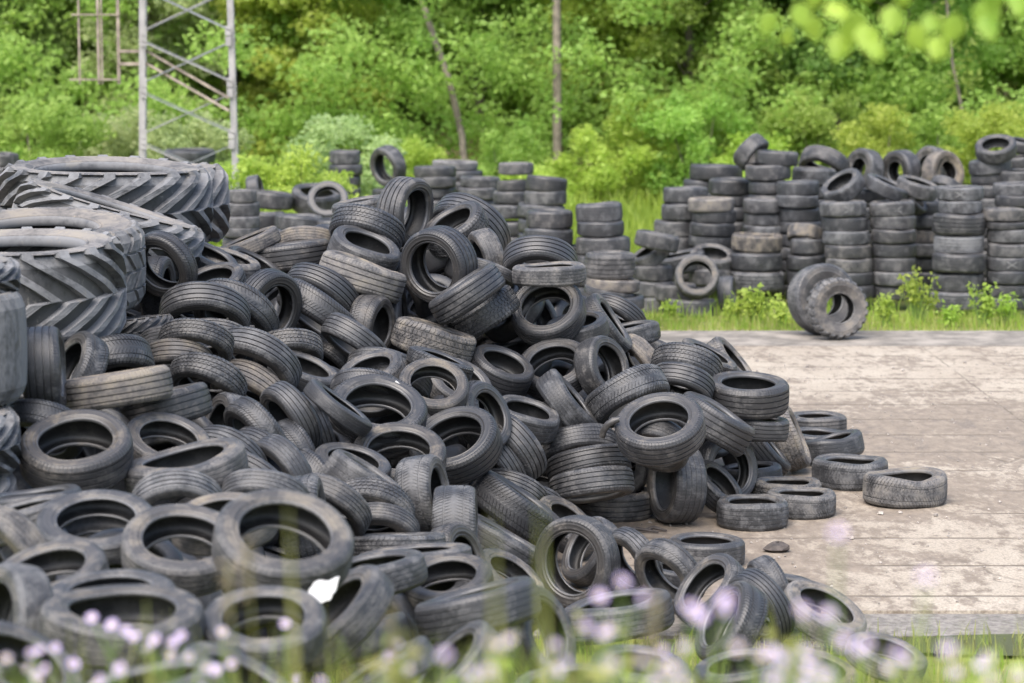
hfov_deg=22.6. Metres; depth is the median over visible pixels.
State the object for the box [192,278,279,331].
tyre
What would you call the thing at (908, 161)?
tyre
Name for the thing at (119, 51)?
steel frame
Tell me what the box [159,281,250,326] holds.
tyre
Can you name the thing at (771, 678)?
wildflower
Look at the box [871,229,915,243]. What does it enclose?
tyre
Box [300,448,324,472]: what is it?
tyre
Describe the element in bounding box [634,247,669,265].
tyre
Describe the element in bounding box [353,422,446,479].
tyre
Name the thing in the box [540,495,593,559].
tyre
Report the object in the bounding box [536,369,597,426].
tyre
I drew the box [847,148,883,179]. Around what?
tyre
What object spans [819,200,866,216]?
tyre
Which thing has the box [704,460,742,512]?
tyre
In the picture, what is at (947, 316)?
weed
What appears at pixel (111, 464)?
tyre
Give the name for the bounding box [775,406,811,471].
tyre
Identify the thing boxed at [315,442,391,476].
tyre
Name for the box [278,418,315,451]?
tyre
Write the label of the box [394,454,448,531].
tyre
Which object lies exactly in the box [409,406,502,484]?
tyre
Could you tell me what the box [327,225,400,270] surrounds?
tyre
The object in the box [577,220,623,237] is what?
tyre
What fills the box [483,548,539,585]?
tyre
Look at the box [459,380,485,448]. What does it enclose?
tyre
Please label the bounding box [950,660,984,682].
wildflower
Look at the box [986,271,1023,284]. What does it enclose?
tyre
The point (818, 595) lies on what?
tyre
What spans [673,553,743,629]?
tyre
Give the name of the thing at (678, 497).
tyre
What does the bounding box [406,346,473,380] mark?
tyre
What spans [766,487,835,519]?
tyre
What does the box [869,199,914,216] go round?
tyre
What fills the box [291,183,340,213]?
tyre
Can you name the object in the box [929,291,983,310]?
tyre
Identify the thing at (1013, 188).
tyre
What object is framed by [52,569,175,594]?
tyre
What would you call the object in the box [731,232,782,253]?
tyre
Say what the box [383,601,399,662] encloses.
seed stalk
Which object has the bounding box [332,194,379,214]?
tyre
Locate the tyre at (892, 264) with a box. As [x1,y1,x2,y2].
[872,257,915,271]
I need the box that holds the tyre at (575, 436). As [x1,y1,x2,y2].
[541,423,616,459]
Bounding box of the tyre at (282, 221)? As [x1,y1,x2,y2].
[274,212,323,229]
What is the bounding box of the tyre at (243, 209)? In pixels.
[230,201,259,216]
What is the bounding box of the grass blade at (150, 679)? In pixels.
[145,600,152,682]
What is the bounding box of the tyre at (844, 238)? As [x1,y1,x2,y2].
[822,230,869,245]
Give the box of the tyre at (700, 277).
[689,269,731,285]
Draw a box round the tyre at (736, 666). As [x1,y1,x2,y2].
[693,648,789,682]
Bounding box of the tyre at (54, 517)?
[36,489,151,564]
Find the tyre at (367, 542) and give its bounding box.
[353,532,445,556]
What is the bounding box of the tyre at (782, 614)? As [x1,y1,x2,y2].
[728,568,794,645]
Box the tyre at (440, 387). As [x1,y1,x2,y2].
[430,358,491,398]
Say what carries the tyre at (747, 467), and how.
on the concrete yard at (851, 395)
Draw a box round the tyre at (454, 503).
[432,485,477,542]
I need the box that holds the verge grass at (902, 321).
[642,284,1023,330]
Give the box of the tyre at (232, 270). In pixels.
[197,262,246,282]
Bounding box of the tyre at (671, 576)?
[662,563,680,587]
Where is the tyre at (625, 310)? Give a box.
[600,293,645,322]
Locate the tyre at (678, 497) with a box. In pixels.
[647,450,706,523]
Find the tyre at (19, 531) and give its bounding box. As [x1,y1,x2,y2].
[0,505,55,582]
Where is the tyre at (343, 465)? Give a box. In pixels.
[320,449,400,487]
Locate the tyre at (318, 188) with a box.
[307,181,348,217]
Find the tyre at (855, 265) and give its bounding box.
[826,258,872,272]
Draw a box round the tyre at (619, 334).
[584,293,631,352]
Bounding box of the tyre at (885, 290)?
[874,285,911,300]
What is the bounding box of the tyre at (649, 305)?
[641,298,666,312]
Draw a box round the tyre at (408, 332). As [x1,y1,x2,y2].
[390,316,476,361]
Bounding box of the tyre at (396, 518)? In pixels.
[344,502,419,531]
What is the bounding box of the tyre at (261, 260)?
[228,246,280,292]
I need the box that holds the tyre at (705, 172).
[690,164,742,180]
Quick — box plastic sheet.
[308,576,339,602]
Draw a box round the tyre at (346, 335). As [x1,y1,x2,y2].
[321,312,385,356]
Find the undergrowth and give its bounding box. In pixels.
[0,0,1023,210]
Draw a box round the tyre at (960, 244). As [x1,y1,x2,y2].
[934,234,984,253]
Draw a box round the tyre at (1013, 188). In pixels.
[993,181,1023,195]
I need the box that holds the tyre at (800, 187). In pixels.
[777,180,818,195]
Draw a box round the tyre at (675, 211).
[661,203,691,220]
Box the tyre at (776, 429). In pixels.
[742,416,788,441]
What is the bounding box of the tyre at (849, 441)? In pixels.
[806,429,864,462]
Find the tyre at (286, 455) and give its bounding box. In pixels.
[255,434,312,475]
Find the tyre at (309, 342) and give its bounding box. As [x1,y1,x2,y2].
[253,328,323,367]
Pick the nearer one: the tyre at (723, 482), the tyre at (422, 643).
the tyre at (422, 643)
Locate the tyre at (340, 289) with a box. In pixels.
[287,262,359,311]
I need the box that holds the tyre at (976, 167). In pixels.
[968,159,1010,175]
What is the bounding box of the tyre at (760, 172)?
[745,163,790,181]
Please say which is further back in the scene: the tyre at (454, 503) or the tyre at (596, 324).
the tyre at (596, 324)
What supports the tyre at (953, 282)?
on the tyre at (949, 298)
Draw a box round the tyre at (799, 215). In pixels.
[779,207,819,221]
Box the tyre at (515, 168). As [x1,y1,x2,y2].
[498,162,533,174]
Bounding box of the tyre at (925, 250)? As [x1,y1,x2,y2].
[915,243,934,257]
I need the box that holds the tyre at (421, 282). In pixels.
[400,225,477,302]
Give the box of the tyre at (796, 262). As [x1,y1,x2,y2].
[786,254,825,270]
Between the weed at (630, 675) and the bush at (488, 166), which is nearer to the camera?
the weed at (630, 675)
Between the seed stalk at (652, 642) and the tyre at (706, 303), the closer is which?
the seed stalk at (652, 642)
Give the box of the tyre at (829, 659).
[784,648,857,682]
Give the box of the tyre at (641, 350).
[625,334,653,367]
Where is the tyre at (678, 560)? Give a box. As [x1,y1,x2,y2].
[634,538,704,607]
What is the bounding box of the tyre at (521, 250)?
[502,235,577,270]
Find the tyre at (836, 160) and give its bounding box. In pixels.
[798,145,849,172]
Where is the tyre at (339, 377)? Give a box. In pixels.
[330,367,395,417]
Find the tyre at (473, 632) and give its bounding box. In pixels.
[412,621,504,682]
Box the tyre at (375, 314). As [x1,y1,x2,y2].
[350,294,395,347]
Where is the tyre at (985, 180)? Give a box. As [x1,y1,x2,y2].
[971,174,999,184]
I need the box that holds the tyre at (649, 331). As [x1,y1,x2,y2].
[621,320,660,343]
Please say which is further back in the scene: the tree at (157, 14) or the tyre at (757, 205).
the tree at (157, 14)
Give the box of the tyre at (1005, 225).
[985,221,1023,229]
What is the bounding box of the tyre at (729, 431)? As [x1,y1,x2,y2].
[677,391,754,456]
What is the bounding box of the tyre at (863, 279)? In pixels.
[847,271,873,285]
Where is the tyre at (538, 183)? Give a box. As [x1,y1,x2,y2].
[525,174,567,191]
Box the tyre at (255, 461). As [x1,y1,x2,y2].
[221,451,276,488]
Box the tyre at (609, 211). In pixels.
[575,201,622,221]
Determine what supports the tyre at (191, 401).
on the buried tyres at (440, 271)
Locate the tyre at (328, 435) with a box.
[304,394,335,448]
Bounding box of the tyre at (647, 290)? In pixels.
[633,281,672,297]
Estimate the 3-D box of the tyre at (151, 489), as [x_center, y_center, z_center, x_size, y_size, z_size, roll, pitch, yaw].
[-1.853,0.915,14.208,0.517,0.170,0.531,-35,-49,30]
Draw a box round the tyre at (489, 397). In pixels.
[462,382,511,446]
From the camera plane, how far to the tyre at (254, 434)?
16.39 m
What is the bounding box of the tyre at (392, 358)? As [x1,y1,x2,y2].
[340,349,405,378]
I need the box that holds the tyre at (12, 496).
[0,484,81,504]
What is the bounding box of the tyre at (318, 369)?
[267,350,336,391]
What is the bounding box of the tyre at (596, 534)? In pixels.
[534,515,620,607]
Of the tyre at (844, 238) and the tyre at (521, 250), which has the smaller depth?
the tyre at (521, 250)
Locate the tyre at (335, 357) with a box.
[318,333,347,368]
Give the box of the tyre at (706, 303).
[668,298,715,317]
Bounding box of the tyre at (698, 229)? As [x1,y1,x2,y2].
[689,221,734,237]
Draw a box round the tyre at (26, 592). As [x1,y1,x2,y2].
[0,563,53,682]
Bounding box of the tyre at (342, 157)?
[329,149,360,164]
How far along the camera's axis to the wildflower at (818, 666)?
4.53 m
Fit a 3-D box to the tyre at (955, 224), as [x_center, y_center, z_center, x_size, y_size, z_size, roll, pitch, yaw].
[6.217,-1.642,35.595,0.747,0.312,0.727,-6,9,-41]
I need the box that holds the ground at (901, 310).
[21,0,1023,682]
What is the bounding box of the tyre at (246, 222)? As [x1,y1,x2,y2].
[229,216,259,227]
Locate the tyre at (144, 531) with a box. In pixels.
[121,504,243,596]
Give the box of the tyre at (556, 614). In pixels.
[500,585,575,675]
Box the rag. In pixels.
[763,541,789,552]
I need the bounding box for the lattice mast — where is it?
[139,0,239,188]
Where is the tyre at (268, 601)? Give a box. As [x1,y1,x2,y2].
[202,585,326,673]
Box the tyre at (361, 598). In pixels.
[289,565,393,671]
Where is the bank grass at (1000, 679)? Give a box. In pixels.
[0,601,1023,682]
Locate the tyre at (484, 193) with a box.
[458,187,496,199]
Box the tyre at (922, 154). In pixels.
[915,146,944,177]
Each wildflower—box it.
[1,654,41,682]
[27,646,47,682]
[50,643,59,682]
[67,658,78,682]
[86,613,129,682]
[93,670,122,682]
[96,663,123,682]
[128,632,177,682]
[144,644,192,682]
[176,631,185,682]
[202,664,210,682]
[211,659,236,682]
[217,627,227,682]
[280,620,289,682]
[316,677,324,682]
[379,663,411,682]
[384,652,399,663]
[438,649,477,682]
[483,663,493,682]
[485,638,504,674]
[504,634,514,682]
[540,655,569,682]
[548,669,562,681]
[551,640,559,682]
[551,663,561,682]
[581,621,609,680]
[593,590,607,682]
[604,623,614,682]
[605,654,670,682]
[617,576,648,682]
[648,677,656,682]
[656,643,688,679]
[665,661,687,682]
[684,602,706,682]
[717,593,732,682]
[730,642,772,682]
[767,674,777,682]
[768,645,806,682]
[775,670,810,682]
[776,653,787,682]
[796,603,808,682]
[800,663,821,682]
[802,659,830,682]
[809,646,828,682]
[821,608,833,682]
[825,669,832,682]
[831,527,843,682]
[837,634,849,682]
[853,647,861,682]
[859,639,871,682]
[883,664,893,682]
[891,647,902,682]
[900,655,909,682]
[916,571,930,682]
[941,643,954,682]
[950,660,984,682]
[982,652,993,682]
[984,669,1023,682]
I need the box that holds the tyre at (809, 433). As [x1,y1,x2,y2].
[800,427,842,440]
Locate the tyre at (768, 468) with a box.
[722,461,782,493]
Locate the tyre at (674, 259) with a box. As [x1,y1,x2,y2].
[659,248,705,275]
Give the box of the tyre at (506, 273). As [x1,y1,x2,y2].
[477,258,513,287]
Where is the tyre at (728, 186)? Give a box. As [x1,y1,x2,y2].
[709,177,749,195]
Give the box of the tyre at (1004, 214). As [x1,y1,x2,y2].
[982,207,1023,221]
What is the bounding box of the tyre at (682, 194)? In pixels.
[663,186,707,203]
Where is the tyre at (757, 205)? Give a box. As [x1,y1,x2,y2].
[743,197,781,213]
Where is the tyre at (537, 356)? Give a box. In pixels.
[522,338,582,400]
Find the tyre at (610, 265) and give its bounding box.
[585,250,634,279]
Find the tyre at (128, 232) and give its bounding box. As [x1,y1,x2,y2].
[0,207,145,310]
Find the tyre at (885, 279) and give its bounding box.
[873,271,915,286]
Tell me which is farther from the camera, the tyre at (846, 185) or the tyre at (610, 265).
the tyre at (846, 185)
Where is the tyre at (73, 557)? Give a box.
[3,539,109,586]
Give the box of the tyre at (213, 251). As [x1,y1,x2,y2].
[197,242,237,268]
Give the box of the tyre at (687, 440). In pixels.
[615,392,705,466]
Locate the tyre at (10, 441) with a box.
[0,405,20,476]
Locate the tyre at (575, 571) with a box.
[561,516,617,586]
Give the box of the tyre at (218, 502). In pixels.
[171,492,277,556]
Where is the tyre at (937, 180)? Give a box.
[930,175,960,185]
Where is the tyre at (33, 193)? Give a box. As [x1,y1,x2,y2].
[11,178,204,278]
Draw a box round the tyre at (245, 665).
[178,642,288,682]
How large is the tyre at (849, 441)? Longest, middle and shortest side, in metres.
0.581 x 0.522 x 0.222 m
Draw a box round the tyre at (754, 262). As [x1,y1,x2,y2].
[730,250,782,271]
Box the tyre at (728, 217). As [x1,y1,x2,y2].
[692,210,735,223]
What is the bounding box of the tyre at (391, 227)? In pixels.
[329,204,404,249]
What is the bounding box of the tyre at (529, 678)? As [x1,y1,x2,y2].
[513,663,618,682]
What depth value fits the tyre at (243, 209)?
34.78 m
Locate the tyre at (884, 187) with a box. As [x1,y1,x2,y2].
[865,173,908,201]
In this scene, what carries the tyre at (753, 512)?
on the concrete yard at (851, 395)
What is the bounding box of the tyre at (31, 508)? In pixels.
[0,493,72,546]
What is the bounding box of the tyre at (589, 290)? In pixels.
[584,284,634,297]
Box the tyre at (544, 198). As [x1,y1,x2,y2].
[524,190,566,205]
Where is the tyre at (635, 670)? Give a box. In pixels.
[591,644,691,682]
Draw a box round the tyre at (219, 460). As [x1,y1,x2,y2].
[124,437,248,499]
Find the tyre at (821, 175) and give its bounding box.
[792,166,835,185]
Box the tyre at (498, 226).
[432,192,510,250]
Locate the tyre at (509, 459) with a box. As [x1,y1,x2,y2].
[467,444,526,474]
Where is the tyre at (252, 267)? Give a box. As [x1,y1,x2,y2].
[205,246,260,278]
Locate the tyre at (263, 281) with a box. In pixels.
[244,268,301,328]
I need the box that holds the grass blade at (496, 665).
[491,515,500,682]
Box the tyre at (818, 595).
[783,580,866,647]
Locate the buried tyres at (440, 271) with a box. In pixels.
[0,137,1023,682]
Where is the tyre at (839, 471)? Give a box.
[811,453,887,490]
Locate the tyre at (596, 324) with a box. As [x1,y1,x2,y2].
[546,310,608,342]
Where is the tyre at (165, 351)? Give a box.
[149,338,213,384]
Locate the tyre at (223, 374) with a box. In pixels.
[168,352,247,399]
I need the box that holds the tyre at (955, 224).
[932,213,985,235]
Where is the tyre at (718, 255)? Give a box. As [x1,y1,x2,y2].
[690,243,731,269]
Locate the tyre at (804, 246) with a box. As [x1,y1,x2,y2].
[790,238,824,254]
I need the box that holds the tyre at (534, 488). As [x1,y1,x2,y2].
[491,468,547,499]
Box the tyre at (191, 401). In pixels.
[119,382,212,420]
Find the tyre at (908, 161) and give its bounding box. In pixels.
[883,150,921,181]
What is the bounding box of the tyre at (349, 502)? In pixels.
[303,473,371,536]
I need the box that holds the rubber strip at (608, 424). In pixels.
[599,417,619,437]
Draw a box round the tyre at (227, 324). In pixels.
[199,318,247,358]
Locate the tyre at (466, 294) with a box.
[429,263,504,324]
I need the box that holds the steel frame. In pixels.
[69,0,229,111]
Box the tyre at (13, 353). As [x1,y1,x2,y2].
[0,290,27,404]
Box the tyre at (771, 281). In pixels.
[731,270,783,291]
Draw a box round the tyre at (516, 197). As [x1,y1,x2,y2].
[493,190,524,203]
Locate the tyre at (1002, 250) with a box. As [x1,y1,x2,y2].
[986,242,1023,257]
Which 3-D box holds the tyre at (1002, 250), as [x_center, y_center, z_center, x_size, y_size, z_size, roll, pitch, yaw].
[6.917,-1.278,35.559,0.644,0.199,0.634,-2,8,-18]
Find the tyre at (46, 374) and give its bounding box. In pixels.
[23,326,66,405]
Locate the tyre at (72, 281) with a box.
[0,227,126,341]
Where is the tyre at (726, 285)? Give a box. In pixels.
[717,276,736,312]
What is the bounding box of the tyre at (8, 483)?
[0,473,17,492]
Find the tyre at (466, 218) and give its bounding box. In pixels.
[424,201,489,256]
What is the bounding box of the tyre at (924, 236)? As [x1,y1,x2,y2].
[914,229,935,243]
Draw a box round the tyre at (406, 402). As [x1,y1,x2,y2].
[327,374,427,455]
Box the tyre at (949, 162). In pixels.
[922,150,963,184]
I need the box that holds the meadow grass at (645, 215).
[211,170,663,253]
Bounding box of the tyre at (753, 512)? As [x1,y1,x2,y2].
[716,494,788,531]
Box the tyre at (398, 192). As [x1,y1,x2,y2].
[376,176,433,246]
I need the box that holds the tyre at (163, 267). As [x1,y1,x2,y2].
[140,256,175,314]
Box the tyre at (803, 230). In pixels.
[787,223,823,240]
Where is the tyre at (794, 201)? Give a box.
[776,194,817,208]
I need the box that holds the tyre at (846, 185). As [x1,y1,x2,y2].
[821,168,864,201]
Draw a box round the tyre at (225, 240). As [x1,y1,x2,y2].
[222,237,237,245]
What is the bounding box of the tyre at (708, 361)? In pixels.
[650,342,722,375]
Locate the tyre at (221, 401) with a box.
[205,392,241,425]
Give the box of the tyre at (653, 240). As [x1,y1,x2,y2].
[634,229,679,252]
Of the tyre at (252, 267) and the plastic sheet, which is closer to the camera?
the plastic sheet
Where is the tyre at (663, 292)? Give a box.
[654,282,696,301]
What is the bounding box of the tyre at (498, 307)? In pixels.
[444,285,519,337]
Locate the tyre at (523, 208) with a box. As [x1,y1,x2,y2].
[517,201,564,217]
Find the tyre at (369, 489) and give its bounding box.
[335,477,414,533]
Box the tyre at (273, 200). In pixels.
[256,190,293,209]
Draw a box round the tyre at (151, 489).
[132,469,222,505]
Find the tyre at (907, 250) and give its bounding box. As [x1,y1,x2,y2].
[871,242,916,257]
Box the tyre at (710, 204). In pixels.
[688,197,733,211]
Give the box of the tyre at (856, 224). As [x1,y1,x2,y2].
[822,216,868,231]
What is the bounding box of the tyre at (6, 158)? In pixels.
[0,152,18,166]
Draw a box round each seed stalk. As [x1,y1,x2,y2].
[216,557,237,682]
[236,539,259,682]
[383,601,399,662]
[642,591,666,682]
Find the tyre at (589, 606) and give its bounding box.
[565,588,674,644]
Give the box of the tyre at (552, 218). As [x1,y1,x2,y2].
[526,208,572,229]
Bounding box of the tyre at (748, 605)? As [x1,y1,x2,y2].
[695,581,768,659]
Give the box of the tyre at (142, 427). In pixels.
[126,412,209,459]
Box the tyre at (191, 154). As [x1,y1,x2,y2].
[164,148,215,163]
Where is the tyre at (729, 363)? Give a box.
[682,338,736,371]
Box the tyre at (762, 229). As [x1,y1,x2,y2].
[742,225,782,233]
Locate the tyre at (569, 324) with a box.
[510,285,585,344]
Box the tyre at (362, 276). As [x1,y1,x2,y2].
[319,250,406,303]
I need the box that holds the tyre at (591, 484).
[549,465,634,503]
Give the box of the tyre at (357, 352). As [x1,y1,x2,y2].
[347,347,405,361]
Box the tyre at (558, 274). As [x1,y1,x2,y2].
[512,261,585,286]
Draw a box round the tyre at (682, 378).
[657,362,714,398]
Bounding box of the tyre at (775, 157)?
[755,149,798,166]
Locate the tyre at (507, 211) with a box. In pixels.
[491,204,522,219]
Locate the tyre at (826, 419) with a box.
[793,410,846,429]
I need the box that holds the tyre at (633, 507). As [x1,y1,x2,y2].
[574,486,652,522]
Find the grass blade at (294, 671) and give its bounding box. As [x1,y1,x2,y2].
[287,505,298,682]
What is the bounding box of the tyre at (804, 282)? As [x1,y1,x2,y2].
[787,263,852,334]
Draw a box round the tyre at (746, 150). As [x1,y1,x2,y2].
[733,133,768,170]
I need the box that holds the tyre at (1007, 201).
[994,195,1023,207]
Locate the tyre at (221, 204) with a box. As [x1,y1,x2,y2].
[191,162,229,242]
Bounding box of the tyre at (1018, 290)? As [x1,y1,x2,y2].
[986,283,1023,297]
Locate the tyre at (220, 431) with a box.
[202,425,267,462]
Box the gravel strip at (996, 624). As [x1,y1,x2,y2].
[533,614,1023,638]
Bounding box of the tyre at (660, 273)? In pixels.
[632,264,672,282]
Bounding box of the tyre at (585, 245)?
[576,235,629,255]
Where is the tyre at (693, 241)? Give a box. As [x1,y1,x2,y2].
[688,235,731,247]
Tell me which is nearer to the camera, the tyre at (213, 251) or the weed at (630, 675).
the weed at (630, 675)
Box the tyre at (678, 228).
[654,219,691,236]
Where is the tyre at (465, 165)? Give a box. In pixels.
[432,159,477,170]
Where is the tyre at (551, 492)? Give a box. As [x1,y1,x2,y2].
[542,485,560,496]
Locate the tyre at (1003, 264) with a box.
[986,256,1023,271]
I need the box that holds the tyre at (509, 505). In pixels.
[472,470,558,545]
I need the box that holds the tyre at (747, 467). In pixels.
[699,441,757,493]
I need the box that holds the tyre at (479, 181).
[460,176,499,187]
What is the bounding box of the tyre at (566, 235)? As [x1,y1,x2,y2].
[523,227,572,244]
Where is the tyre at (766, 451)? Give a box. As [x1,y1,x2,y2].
[749,441,790,475]
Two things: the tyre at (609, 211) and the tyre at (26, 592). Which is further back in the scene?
the tyre at (609, 211)
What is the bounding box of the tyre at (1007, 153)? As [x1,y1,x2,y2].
[975,134,1016,163]
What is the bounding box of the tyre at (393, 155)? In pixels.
[370,145,406,186]
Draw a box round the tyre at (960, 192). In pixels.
[936,185,983,200]
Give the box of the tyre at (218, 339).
[158,318,234,360]
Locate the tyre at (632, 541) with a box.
[611,526,663,589]
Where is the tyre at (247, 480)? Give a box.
[222,468,310,531]
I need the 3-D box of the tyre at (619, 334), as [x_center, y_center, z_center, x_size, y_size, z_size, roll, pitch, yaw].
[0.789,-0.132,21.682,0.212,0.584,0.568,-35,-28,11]
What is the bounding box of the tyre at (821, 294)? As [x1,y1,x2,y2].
[805,277,867,338]
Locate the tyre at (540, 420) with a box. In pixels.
[503,395,559,444]
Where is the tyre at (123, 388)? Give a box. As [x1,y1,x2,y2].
[65,365,172,409]
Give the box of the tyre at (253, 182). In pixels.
[245,175,263,189]
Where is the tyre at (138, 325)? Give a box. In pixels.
[120,314,173,335]
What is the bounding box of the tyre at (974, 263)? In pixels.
[932,252,985,273]
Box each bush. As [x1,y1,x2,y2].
[0,93,29,148]
[0,93,117,160]
[72,103,162,158]
[147,109,258,165]
[208,164,268,246]
[209,155,296,242]
[231,141,367,212]
[285,113,407,206]
[367,133,447,176]
[477,126,550,179]
[497,161,576,215]
[543,122,660,205]
[583,92,698,205]
[630,88,757,205]
[708,131,821,179]
[756,88,872,166]
[830,101,916,174]
[865,101,972,184]
[937,99,1023,184]
[992,89,1023,150]
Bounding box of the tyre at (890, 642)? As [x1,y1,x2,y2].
[844,632,927,682]
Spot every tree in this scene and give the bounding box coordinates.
[0,0,90,159]
[17,0,138,115]
[70,0,227,155]
[169,0,292,132]
[209,0,404,164]
[320,0,437,118]
[403,0,498,159]
[404,0,552,131]
[511,0,612,162]
[528,0,709,143]
[601,0,785,135]
[703,0,819,121]
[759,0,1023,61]
[761,0,914,141]
[819,0,1019,142]
[899,0,984,117]
[947,0,1023,111]
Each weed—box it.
[336,630,423,682]
[340,627,413,682]
[387,654,418,677]
[413,679,423,682]
[445,649,515,682]
[476,664,540,682]
[563,667,609,682]
[566,610,636,682]
[621,661,676,682]
[658,298,681,320]
[721,291,748,320]
[733,629,803,682]
[737,282,773,322]
[768,293,791,326]
[781,649,819,682]
[784,643,802,682]
[871,292,897,326]
[892,652,959,682]
[895,265,940,323]
[935,299,963,328]
[962,635,1023,682]
[966,281,998,326]
[993,292,1021,324]
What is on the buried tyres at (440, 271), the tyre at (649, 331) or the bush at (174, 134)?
the tyre at (649, 331)
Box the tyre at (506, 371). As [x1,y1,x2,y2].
[470,344,533,395]
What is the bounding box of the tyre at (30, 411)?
[6,398,83,459]
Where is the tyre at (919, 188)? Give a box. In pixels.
[895,175,936,200]
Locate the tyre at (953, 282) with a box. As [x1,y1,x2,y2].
[932,272,984,292]
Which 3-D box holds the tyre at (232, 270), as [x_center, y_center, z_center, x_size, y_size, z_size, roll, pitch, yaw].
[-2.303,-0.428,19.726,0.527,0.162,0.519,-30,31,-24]
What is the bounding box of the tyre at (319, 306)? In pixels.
[276,278,356,333]
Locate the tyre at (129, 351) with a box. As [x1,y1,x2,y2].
[78,334,154,372]
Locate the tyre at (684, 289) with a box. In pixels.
[675,254,718,299]
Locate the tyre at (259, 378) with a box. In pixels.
[210,359,279,402]
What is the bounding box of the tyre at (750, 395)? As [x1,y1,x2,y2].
[712,371,788,419]
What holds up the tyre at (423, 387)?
on the buried tyres at (440, 271)
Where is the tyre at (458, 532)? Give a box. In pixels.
[431,522,485,560]
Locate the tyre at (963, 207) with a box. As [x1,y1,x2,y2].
[938,200,981,214]
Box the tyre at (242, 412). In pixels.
[224,396,285,437]
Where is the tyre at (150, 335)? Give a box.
[140,325,208,364]
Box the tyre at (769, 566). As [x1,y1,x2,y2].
[747,555,788,590]
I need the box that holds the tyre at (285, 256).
[258,239,328,271]
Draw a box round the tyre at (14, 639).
[0,620,83,682]
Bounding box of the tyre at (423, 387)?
[373,358,432,397]
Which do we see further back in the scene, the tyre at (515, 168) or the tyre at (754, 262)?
the tyre at (515, 168)
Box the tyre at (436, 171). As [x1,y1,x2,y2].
[414,165,455,176]
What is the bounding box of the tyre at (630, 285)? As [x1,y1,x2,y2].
[586,277,639,292]
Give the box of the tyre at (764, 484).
[753,476,821,493]
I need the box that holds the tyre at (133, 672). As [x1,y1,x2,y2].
[87,657,224,682]
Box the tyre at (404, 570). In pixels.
[350,549,427,594]
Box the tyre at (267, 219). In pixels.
[259,211,283,228]
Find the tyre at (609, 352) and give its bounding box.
[574,335,628,394]
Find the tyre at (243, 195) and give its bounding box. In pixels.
[229,189,256,202]
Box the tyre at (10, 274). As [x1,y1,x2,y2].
[0,254,20,292]
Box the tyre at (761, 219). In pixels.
[744,213,779,225]
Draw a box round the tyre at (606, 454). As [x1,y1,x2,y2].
[546,443,631,480]
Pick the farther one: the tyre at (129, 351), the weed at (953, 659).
the tyre at (129, 351)
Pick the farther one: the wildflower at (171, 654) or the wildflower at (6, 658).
the wildflower at (171, 654)
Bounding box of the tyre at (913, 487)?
[863,466,947,508]
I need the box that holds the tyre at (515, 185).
[497,179,526,191]
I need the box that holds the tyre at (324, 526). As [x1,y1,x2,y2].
[212,489,353,591]
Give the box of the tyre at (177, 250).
[145,230,197,297]
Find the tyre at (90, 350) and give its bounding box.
[64,331,108,379]
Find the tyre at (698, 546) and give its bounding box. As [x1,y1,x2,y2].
[669,532,744,564]
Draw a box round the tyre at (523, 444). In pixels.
[497,413,546,479]
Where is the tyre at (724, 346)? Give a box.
[707,336,751,371]
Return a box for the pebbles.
[558,350,1023,603]
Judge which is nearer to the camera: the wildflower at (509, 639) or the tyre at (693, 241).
the wildflower at (509, 639)
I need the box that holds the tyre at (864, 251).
[824,244,871,258]
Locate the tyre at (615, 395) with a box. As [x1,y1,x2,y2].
[585,364,669,425]
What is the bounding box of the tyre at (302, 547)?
[281,474,325,559]
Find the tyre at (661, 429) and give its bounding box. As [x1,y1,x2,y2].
[636,421,688,472]
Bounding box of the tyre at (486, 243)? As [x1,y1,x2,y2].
[467,228,503,265]
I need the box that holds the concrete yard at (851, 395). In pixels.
[499,346,1023,613]
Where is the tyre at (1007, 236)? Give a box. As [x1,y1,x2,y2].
[987,229,1023,243]
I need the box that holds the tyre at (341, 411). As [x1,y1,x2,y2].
[303,379,372,436]
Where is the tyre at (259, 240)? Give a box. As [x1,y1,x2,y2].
[221,226,280,255]
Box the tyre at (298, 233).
[279,225,330,242]
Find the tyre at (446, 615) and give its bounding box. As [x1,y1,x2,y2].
[414,576,540,644]
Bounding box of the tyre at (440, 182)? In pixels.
[415,177,455,187]
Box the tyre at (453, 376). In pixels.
[399,358,468,415]
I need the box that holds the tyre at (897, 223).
[870,215,915,229]
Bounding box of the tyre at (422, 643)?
[341,636,437,682]
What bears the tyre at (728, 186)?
on the buried tyres at (440, 271)
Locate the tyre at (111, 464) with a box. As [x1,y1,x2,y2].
[19,409,133,490]
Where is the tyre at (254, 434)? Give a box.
[239,427,269,441]
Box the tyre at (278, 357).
[228,326,301,399]
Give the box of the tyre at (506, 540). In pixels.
[478,514,535,570]
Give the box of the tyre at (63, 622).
[39,584,203,668]
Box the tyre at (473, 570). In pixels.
[403,553,491,606]
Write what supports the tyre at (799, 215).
on the buried tyres at (440, 271)
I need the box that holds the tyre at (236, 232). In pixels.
[224,228,259,237]
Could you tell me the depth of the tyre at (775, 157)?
38.13 m
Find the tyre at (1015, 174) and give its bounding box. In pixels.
[999,168,1023,181]
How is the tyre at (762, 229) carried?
on the buried tyres at (440, 271)
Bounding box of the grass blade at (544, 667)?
[539,500,548,682]
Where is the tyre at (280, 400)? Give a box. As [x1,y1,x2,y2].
[260,381,321,446]
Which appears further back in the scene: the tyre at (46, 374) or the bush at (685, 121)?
the bush at (685, 121)
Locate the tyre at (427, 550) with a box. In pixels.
[359,542,471,558]
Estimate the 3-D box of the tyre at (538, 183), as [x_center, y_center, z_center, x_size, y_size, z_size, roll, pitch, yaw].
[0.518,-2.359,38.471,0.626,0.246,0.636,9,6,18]
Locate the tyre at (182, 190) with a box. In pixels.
[0,155,213,239]

